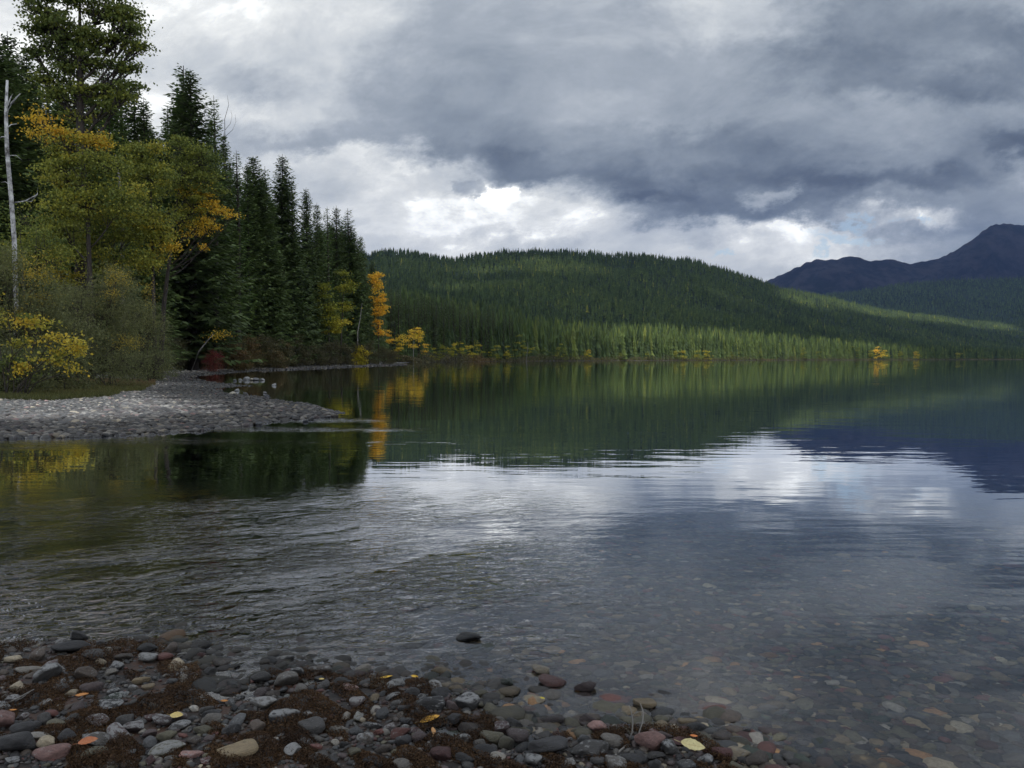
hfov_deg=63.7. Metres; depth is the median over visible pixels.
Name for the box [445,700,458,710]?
river stone
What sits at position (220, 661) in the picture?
river stone
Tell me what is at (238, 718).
river stone
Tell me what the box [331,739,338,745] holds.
river stone
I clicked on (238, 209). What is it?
conifer tree
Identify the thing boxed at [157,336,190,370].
shrub
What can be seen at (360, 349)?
yellow bush
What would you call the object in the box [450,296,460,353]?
conifer
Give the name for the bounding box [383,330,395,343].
poplar
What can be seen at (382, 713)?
river stone
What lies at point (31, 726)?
river stone
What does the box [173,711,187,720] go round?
river stone
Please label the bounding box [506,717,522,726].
river stone
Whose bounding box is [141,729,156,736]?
river stone
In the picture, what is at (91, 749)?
river stone
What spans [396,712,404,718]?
river stone
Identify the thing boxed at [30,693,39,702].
river stone
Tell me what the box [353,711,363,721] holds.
river stone
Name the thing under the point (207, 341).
leaning stem
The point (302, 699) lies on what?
river stone
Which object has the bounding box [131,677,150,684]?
river stone
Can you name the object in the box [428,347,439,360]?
autumn tree
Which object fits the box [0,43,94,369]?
spruce
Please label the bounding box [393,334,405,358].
poplar
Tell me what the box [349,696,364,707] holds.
river stone
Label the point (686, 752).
pebbles
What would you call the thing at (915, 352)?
autumn bush
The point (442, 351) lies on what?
autumn tree
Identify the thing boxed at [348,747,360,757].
river stone
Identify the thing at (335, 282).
spruce
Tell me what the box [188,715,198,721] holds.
river stone
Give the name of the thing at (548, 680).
river stone
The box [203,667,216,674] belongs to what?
river stone
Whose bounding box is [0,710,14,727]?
river stone
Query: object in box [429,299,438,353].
conifer
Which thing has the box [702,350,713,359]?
autumn bush
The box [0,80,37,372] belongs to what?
dead birch
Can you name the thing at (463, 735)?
river stone
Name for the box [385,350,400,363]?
shrub
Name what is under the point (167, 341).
willow shrub
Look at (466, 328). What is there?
conifer
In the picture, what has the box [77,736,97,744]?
fallen leaf
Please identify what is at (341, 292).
spruce
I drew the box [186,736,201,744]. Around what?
river stone
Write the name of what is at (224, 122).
bare sapling
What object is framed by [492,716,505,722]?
river stone
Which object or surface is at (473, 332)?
conifer
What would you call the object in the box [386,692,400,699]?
river stone
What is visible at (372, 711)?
river stone
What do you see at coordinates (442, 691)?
river stone
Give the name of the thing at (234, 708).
river stone
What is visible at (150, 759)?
river stone
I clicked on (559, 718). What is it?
river stone
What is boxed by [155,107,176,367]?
larch
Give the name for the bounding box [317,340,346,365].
shrub
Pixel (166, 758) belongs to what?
river stone
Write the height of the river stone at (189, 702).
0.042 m
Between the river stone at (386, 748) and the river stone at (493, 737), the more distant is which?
the river stone at (493, 737)
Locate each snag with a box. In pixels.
[115,155,125,377]
[357,306,361,341]
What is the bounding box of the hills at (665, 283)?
[365,253,1023,347]
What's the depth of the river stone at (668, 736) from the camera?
3.41 m
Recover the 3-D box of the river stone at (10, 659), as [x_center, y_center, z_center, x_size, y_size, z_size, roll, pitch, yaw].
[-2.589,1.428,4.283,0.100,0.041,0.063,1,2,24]
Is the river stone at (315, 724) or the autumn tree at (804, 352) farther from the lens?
the autumn tree at (804, 352)
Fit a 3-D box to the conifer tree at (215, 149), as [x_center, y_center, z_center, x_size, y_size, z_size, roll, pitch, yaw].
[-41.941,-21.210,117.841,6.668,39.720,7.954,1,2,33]
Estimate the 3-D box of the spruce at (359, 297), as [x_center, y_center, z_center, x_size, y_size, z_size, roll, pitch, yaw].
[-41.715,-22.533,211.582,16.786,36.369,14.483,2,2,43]
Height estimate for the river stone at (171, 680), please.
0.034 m
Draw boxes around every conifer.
[384,291,397,349]
[389,288,396,346]
[389,309,399,361]
[389,314,396,359]
[393,290,405,359]
[393,291,404,353]
[393,304,399,353]
[399,293,410,355]
[403,293,412,348]
[407,306,414,356]
[409,305,415,354]
[412,299,420,355]
[413,301,425,357]
[419,306,425,335]
[421,295,430,349]
[423,297,433,353]
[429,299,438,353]
[430,297,443,352]
[439,298,442,342]
[439,304,451,355]
[439,311,448,357]
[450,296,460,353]
[451,303,459,356]
[454,307,466,355]
[464,316,471,351]
[467,300,475,353]
[469,311,476,355]
[469,318,476,356]
[474,306,483,339]
[478,312,486,357]
[478,314,483,355]
[484,308,493,358]
[492,311,496,342]
[510,313,517,355]
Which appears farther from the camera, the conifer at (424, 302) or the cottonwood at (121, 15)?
the conifer at (424, 302)
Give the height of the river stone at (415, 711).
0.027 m
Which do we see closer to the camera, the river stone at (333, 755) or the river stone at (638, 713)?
the river stone at (333, 755)
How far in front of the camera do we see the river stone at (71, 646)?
4.43 m
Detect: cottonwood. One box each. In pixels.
[0,199,88,344]
[2,203,171,376]
[10,99,167,378]
[11,0,162,376]
[106,138,192,379]
[145,133,245,378]
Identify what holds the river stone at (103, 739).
on the ground at (136, 664)
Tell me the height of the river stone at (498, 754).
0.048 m
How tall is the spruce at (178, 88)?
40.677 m
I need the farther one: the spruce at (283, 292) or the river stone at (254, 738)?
the spruce at (283, 292)
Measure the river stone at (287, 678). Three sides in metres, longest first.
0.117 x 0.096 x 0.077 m
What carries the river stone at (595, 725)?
on the lakebed stones
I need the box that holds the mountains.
[764,223,1023,294]
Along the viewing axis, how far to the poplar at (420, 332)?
391.40 m
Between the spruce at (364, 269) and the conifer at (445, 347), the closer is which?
the spruce at (364, 269)
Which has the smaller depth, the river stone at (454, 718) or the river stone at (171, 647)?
the river stone at (454, 718)
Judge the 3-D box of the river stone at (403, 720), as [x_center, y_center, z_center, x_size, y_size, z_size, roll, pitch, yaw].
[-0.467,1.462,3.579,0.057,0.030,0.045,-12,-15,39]
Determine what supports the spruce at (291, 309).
on the ground at (136, 664)
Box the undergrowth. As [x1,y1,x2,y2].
[398,351,1023,361]
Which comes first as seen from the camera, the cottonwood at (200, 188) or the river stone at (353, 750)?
the river stone at (353, 750)
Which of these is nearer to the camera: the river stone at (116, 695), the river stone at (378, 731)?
the river stone at (378, 731)
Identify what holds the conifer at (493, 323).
on the ground at (136, 664)
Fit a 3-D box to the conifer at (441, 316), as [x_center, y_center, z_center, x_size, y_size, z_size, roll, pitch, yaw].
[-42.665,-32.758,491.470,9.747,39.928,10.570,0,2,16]
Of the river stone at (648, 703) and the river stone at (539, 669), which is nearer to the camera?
the river stone at (648, 703)
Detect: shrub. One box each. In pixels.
[0,241,119,388]
[0,293,96,393]
[0,339,68,392]
[37,260,158,386]
[98,330,183,380]
[99,270,180,382]
[136,322,185,373]
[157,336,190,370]
[173,343,187,369]
[199,352,211,369]
[212,332,252,369]
[221,347,254,370]
[240,334,266,368]
[255,332,281,368]
[263,348,289,367]
[272,335,296,367]
[284,334,316,366]
[303,339,328,366]
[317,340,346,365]
[333,342,356,365]
[347,341,370,364]
[364,341,382,364]
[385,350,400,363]
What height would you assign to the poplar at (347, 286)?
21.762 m
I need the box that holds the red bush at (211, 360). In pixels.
[199,349,228,371]
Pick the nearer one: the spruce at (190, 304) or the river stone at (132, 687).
the river stone at (132, 687)
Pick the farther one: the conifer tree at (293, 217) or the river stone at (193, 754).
the conifer tree at (293, 217)
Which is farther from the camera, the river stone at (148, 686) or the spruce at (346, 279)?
the spruce at (346, 279)
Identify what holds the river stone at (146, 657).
on the ground at (136, 664)
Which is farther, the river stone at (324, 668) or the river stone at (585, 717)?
the river stone at (324, 668)
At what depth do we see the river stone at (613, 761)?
3.16 m
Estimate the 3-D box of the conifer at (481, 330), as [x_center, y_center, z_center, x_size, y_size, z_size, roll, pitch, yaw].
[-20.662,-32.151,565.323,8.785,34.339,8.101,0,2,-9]
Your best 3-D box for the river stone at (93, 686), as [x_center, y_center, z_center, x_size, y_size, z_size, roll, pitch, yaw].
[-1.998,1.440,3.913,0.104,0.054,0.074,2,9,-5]
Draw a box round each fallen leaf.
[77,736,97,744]
[168,711,182,717]
[414,715,439,723]
[674,738,704,749]
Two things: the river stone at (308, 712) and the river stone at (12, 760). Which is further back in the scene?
the river stone at (308, 712)
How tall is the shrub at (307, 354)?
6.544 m
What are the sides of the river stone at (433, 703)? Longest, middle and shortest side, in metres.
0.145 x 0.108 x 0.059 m
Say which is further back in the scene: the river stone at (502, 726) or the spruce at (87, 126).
the spruce at (87, 126)
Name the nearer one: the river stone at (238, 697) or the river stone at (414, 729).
the river stone at (414, 729)
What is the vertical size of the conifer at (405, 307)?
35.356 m
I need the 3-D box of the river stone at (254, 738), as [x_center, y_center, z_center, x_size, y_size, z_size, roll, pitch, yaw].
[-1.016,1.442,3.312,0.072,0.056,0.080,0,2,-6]
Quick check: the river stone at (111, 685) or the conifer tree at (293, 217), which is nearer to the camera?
the river stone at (111, 685)
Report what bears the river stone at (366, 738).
on the ground at (136, 664)
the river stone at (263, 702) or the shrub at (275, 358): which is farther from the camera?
the shrub at (275, 358)
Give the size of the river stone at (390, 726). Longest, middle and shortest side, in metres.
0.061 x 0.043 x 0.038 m
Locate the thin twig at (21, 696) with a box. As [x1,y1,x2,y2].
[11,689,33,701]
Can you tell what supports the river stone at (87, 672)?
on the ground at (136, 664)
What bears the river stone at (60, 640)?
on the ground at (136, 664)
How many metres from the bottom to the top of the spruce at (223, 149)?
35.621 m
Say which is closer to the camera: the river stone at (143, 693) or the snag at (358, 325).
the river stone at (143, 693)
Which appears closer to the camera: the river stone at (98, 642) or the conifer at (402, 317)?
the river stone at (98, 642)
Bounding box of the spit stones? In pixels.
[0,364,406,439]
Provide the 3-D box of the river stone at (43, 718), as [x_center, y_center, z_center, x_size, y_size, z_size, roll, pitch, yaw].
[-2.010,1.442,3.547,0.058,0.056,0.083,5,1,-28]
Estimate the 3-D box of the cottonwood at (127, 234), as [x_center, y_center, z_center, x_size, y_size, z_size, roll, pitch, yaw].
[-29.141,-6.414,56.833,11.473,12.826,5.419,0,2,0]
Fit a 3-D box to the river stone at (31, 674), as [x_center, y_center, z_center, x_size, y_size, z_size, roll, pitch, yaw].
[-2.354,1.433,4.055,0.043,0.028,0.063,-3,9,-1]
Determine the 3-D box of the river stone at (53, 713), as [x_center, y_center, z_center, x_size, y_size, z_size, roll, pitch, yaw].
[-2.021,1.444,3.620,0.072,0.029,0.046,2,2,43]
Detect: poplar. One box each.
[313,281,353,365]
[333,269,362,365]
[368,272,391,357]
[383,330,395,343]
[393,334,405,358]
[403,327,424,362]
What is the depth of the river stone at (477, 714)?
3.63 m
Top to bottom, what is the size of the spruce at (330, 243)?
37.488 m
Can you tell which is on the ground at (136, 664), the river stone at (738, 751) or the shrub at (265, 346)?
the shrub at (265, 346)
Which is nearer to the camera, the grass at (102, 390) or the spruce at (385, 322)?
the grass at (102, 390)
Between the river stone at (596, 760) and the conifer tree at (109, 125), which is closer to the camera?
the river stone at (596, 760)
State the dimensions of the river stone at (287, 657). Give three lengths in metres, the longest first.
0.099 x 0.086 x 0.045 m
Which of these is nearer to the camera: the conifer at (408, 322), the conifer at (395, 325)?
the conifer at (395, 325)
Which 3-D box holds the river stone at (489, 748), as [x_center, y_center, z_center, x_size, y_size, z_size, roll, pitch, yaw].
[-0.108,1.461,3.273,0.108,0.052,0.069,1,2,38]
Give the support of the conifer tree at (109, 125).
on the ground at (136, 664)
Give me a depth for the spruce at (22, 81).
72.50 m
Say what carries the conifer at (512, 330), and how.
on the ground at (136, 664)
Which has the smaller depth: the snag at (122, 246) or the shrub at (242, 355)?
the snag at (122, 246)
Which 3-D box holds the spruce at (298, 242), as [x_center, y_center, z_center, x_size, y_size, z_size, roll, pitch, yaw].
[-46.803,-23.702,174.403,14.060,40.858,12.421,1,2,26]
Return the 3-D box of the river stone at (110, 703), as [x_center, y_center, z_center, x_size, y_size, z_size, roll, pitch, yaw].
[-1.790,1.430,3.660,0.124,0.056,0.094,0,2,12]
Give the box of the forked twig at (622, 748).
[615,703,643,754]
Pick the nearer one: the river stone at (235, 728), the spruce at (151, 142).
the river stone at (235, 728)
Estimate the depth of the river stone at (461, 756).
3.21 m
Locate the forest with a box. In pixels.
[43,129,1023,362]
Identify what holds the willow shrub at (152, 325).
on the ground at (136, 664)
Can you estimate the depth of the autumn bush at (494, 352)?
572.60 m
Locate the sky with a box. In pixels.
[0,0,1023,281]
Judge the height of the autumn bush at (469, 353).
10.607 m
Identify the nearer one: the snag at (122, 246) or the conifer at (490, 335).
the snag at (122, 246)
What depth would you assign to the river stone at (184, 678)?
4.08 m
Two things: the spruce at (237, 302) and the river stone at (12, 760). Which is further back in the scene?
the spruce at (237, 302)
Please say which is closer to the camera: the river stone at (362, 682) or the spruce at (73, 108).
the river stone at (362, 682)
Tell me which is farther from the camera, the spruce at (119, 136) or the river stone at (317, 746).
the spruce at (119, 136)
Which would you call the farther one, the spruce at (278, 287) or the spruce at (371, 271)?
the spruce at (371, 271)
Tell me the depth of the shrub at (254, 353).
124.55 m
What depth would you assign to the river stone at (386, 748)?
3.27 m
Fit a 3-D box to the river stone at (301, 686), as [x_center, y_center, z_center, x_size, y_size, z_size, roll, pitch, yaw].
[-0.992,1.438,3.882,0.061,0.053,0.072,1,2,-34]
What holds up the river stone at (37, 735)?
on the ground at (136, 664)
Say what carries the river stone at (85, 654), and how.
on the ground at (136, 664)
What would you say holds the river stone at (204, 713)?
on the ground at (136, 664)
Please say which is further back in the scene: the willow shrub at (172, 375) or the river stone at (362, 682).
the willow shrub at (172, 375)
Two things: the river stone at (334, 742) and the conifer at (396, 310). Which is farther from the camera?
the conifer at (396, 310)
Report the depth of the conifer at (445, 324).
482.98 m
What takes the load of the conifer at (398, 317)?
on the ground at (136, 664)
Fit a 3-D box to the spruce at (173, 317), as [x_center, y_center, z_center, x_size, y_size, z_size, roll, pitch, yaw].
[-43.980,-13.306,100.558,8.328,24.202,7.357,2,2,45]
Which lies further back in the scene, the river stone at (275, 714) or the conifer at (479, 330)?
the conifer at (479, 330)
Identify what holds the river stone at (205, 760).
on the ground at (136, 664)
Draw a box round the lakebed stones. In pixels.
[133,621,886,767]
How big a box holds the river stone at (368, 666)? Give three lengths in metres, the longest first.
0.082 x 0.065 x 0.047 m
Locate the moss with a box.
[0,635,737,767]
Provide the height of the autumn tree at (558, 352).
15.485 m
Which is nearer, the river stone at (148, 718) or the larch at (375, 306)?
the river stone at (148, 718)
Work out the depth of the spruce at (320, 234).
179.16 m
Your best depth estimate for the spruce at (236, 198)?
144.73 m
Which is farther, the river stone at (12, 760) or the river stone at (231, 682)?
the river stone at (231, 682)
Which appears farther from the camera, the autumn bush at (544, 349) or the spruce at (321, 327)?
the autumn bush at (544, 349)
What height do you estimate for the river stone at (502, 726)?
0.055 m
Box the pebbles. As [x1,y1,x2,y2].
[0,637,776,767]
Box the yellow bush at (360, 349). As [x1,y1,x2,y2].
[351,345,372,364]
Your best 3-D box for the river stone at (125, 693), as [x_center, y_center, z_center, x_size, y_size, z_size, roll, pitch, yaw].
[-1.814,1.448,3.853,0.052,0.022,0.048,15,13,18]
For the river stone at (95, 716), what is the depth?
3.51 m
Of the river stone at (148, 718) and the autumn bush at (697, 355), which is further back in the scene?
the autumn bush at (697, 355)
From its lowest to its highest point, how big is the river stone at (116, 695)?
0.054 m
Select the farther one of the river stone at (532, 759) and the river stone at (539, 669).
the river stone at (539, 669)
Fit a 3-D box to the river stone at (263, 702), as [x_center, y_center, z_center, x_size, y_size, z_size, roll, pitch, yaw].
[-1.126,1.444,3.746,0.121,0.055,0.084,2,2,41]
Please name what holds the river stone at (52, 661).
on the ground at (136, 664)
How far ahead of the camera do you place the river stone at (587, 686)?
3.98 m
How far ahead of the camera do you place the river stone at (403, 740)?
3.33 m
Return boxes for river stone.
[0,701,10,709]
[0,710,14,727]
[0,731,35,750]
[3,655,21,662]
[4,694,19,703]
[5,756,19,764]
[6,646,17,653]
[9,681,25,692]
[9,721,41,732]
[14,666,40,673]
[18,712,29,719]
[27,671,35,678]
[29,648,45,660]
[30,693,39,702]
[31,731,48,740]
[32,662,62,682]
[32,743,71,760]
[36,735,54,747]
[37,712,51,724]
[39,698,52,706]
[44,659,58,664]
[45,709,58,716]
[46,718,65,727]
[50,640,90,652]
[51,682,70,692]
[55,638,66,643]
[57,728,76,742]
[64,689,78,695]
[66,713,80,721]
[70,630,88,638]
[71,701,84,710]
[74,666,97,678]
[79,682,103,692]
[79,746,108,760]
[81,649,104,660]
[82,732,111,745]
[85,713,108,726]
[96,640,105,645]
[96,658,106,665]
[98,699,123,710]
[104,668,117,675]
[104,692,122,698]
[106,675,116,681]
[106,687,120,695]
[106,722,130,742]
[107,682,115,688]
[109,660,124,669]
[114,653,132,659]
[115,714,133,725]
[119,691,129,696]
[123,720,143,732]
[128,684,137,691]
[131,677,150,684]
[132,689,143,695]
[137,643,157,651]
[137,698,148,706]
[138,652,157,662]
[140,691,155,698]
[141,683,154,689]
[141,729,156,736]
[143,735,156,748]
[144,713,155,721]
[146,754,154,765]
[147,740,185,755]
[152,713,172,725]
[155,730,176,741]
[157,652,173,660]
[164,755,178,760]
[165,642,177,652]
[167,678,177,683]
[168,658,184,670]
[168,719,190,729]
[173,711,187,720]
[178,673,187,682]
[178,750,202,759]
[182,689,198,695]
[186,698,202,705]
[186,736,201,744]
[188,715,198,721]
[189,705,198,711]
[193,725,213,734]
[198,706,214,713]
[200,756,210,764]
[201,709,219,717]
[201,713,221,724]
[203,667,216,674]
[212,658,231,665]
[216,739,258,761]
[221,723,241,735]
[226,680,241,685]
[227,698,234,705]
[228,713,245,725]
[230,704,237,711]
[235,694,244,699]
[249,719,264,730]
[250,671,270,681]
[250,696,276,708]
[252,734,268,748]
[253,687,270,695]
[260,656,277,663]
[265,690,279,696]
[269,708,300,724]
[274,671,298,685]
[277,655,293,658]
[283,742,300,756]
[289,667,303,676]
[294,683,307,692]
[294,698,308,705]
[297,716,324,734]
[300,737,312,745]
[301,711,312,716]
[308,665,332,672]
[310,743,322,749]
[310,750,328,760]
[314,675,323,679]
[317,680,329,689]
[329,725,348,733]
[330,752,336,757]
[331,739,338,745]
[333,677,350,686]
[339,741,349,747]
[341,711,350,720]
[343,683,358,691]
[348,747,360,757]
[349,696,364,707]
[349,726,361,734]
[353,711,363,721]
[355,663,370,669]
[356,733,373,745]
[357,678,369,686]
[362,756,382,767]
[364,722,382,729]
[369,693,379,701]
[370,705,380,713]
[373,728,383,734]
[374,744,393,752]
[375,707,388,719]
[383,723,395,731]
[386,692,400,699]
[387,680,395,689]
[390,727,410,739]
[391,698,406,707]
[393,678,404,685]
[393,758,413,767]
[395,734,411,746]
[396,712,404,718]
[397,705,409,711]
[399,717,410,723]
[405,687,419,695]
[410,727,421,733]
[411,709,422,716]
[411,731,428,742]
[413,695,444,710]
[418,693,427,698]
[425,740,434,749]
[429,679,441,689]
[429,746,450,760]
[431,687,451,696]
[444,713,462,724]
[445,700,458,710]
[455,692,479,709]
[455,752,477,763]
[456,632,481,639]
[457,733,471,743]
[458,722,483,733]
[472,712,480,719]
[472,744,496,758]
[473,739,485,745]
[479,730,503,745]
[490,751,505,763]
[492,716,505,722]
[494,721,509,733]
[497,735,513,749]
[500,678,513,685]
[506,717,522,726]
[506,728,528,742]
[514,742,528,752]
[525,711,535,716]
[525,752,541,766]
[527,735,567,753]
[531,664,549,673]
[538,674,566,686]
[539,714,564,723]
[564,757,575,767]
[570,739,608,758]
[571,726,584,731]
[574,681,596,690]
[577,734,589,743]
[579,714,595,721]
[587,720,606,731]
[590,756,605,764]
[600,733,623,747]
[605,755,626,767]
[621,753,647,766]
[633,698,656,707]
[633,711,645,715]
[634,731,665,750]
[647,751,665,758]
[649,759,659,767]
[659,731,672,738]
[661,739,679,754]
[672,736,685,745]
[677,718,696,723]
[677,759,695,767]
[687,723,706,731]
[697,753,712,765]
[711,729,732,739]
[711,747,732,758]
[728,746,750,761]
[729,761,745,767]
[744,750,768,766]
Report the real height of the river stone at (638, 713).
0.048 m
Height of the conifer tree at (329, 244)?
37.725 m
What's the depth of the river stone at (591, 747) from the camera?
3.27 m
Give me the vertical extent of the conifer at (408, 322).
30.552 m
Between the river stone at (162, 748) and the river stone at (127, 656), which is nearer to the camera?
the river stone at (162, 748)
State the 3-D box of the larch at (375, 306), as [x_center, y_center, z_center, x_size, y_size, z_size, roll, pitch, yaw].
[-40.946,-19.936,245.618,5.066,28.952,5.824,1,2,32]
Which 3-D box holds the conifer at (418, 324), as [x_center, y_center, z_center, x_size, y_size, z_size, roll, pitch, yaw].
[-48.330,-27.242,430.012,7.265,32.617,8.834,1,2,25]
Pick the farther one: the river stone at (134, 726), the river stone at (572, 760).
the river stone at (134, 726)
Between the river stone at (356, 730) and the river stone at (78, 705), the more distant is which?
the river stone at (78, 705)
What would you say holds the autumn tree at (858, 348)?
on the ground at (136, 664)
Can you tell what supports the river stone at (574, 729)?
on the lakebed stones
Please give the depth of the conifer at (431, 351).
445.07 m
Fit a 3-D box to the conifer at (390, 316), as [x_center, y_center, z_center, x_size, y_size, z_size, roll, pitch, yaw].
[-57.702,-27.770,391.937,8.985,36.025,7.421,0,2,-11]
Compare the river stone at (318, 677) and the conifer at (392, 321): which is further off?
the conifer at (392, 321)
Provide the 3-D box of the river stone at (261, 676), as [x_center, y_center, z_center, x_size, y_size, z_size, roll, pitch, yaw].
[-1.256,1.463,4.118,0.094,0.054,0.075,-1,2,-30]
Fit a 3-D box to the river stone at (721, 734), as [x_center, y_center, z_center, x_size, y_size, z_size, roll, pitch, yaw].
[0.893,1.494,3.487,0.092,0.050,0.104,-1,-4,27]
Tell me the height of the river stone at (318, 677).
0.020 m
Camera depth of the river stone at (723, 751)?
3.25 m
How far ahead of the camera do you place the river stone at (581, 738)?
3.40 m
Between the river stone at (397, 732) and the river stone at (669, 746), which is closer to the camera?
the river stone at (669, 746)
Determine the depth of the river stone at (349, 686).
3.93 m
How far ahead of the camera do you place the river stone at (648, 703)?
3.80 m
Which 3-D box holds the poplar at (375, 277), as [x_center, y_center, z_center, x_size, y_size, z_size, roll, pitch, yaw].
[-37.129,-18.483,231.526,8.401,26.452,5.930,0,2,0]
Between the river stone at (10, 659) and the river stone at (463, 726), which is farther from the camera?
the river stone at (10, 659)
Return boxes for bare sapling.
[222,96,235,163]
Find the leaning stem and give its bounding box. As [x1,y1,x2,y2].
[190,330,232,371]
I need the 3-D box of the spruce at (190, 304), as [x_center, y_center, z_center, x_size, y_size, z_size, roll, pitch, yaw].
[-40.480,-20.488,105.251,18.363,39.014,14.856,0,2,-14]
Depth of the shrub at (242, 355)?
111.18 m
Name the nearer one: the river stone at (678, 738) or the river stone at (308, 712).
the river stone at (678, 738)
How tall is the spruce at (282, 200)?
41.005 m
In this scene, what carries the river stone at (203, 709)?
on the ground at (136, 664)
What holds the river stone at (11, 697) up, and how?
on the ground at (136, 664)
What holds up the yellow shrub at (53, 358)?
on the ground at (136, 664)
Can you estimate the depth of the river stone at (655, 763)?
3.13 m
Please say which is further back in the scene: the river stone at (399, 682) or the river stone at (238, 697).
the river stone at (399, 682)
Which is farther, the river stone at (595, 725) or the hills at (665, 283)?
the hills at (665, 283)
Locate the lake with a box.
[0,360,1023,767]
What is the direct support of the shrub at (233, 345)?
on the ground at (136, 664)
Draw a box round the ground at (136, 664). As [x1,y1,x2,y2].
[0,358,1021,767]
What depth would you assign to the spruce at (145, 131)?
93.83 m
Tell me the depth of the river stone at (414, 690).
3.87 m
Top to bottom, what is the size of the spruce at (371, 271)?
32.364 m
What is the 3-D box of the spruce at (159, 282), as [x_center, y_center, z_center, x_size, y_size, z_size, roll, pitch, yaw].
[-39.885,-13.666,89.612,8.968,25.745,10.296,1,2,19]
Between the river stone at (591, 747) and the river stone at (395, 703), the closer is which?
the river stone at (591, 747)
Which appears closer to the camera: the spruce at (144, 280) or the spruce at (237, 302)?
the spruce at (144, 280)
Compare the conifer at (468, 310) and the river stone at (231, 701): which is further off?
the conifer at (468, 310)
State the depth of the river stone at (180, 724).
3.49 m
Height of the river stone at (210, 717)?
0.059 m
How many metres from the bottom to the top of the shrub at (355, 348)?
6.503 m
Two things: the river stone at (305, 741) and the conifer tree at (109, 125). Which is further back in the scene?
the conifer tree at (109, 125)
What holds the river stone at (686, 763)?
on the ground at (136, 664)
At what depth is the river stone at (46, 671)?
4.00 m
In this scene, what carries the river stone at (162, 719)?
on the ground at (136, 664)
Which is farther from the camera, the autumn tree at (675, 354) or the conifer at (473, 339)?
the autumn tree at (675, 354)
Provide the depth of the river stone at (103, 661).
4.24 m
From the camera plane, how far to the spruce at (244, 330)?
132.24 m
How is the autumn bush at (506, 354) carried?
on the ground at (136, 664)
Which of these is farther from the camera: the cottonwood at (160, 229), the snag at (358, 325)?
the snag at (358, 325)
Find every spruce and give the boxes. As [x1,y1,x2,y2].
[0,31,72,331]
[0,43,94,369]
[3,47,73,362]
[42,102,112,362]
[46,107,144,373]
[69,84,86,144]
[70,129,159,371]
[85,72,170,358]
[118,82,183,366]
[123,138,191,362]
[130,97,189,370]
[148,129,175,252]
[152,139,179,349]
[155,63,234,369]
[156,194,182,364]
[158,71,268,369]
[161,94,249,357]
[203,121,245,363]
[209,136,255,368]
[220,280,248,364]
[221,159,235,204]
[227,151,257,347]
[228,172,242,257]
[231,166,284,362]
[233,156,294,366]
[235,180,305,365]
[263,181,298,352]
[267,218,295,342]
[270,154,323,362]
[274,182,318,344]
[296,189,329,365]
[296,243,337,364]
[308,205,340,364]
[312,223,331,278]
[322,225,334,270]
[323,205,355,363]
[329,228,364,362]
[330,262,352,363]
[330,289,344,364]
[331,269,350,364]
[332,235,355,358]
[339,226,379,359]
[351,233,384,360]
[357,236,376,358]
[365,281,384,361]
[367,260,387,362]
[368,281,395,353]
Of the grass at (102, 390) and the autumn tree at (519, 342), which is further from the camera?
the autumn tree at (519, 342)
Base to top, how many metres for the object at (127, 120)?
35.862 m
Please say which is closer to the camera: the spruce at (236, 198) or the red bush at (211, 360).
the red bush at (211, 360)
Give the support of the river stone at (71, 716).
on the ground at (136, 664)
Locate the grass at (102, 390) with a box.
[0,377,155,400]
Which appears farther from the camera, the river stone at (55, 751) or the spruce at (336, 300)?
the spruce at (336, 300)
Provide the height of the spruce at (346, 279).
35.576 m
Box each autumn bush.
[460,345,475,360]
[467,344,485,355]
[486,345,501,359]
[502,345,513,358]
[519,345,534,354]
[539,348,550,357]
[584,350,591,357]
[694,350,704,359]
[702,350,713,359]
[868,350,874,359]
[913,351,920,358]
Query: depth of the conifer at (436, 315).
465.85 m
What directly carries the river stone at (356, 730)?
on the ground at (136, 664)
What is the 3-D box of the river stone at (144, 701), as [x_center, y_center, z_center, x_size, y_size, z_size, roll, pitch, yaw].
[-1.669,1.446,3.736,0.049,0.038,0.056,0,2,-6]
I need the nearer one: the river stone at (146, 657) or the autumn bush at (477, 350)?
the river stone at (146, 657)
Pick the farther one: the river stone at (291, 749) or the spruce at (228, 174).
the spruce at (228, 174)
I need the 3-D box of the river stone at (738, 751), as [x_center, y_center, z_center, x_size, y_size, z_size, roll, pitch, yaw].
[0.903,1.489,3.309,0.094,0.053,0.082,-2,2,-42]
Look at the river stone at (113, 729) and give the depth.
3.39 m
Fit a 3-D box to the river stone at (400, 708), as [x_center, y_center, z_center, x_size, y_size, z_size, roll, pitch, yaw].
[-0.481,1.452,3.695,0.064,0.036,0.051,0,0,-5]
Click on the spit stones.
(162, 414)
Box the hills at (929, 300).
[827,278,1023,324]
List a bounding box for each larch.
[32,66,59,368]
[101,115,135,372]
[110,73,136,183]
[112,85,133,367]
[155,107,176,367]
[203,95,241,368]
[259,170,281,310]
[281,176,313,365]
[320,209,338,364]
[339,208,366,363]
[371,269,381,363]
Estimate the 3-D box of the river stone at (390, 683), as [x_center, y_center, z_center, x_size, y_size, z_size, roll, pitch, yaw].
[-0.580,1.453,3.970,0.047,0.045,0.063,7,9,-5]
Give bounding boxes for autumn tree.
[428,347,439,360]
[437,344,446,358]
[447,343,458,358]
[451,341,471,357]
[513,334,525,357]
[553,344,562,358]
[673,351,682,358]
[800,347,807,358]
[851,346,859,356]
[873,347,887,357]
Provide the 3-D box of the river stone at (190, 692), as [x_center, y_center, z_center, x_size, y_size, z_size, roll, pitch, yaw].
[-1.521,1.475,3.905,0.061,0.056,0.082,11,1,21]

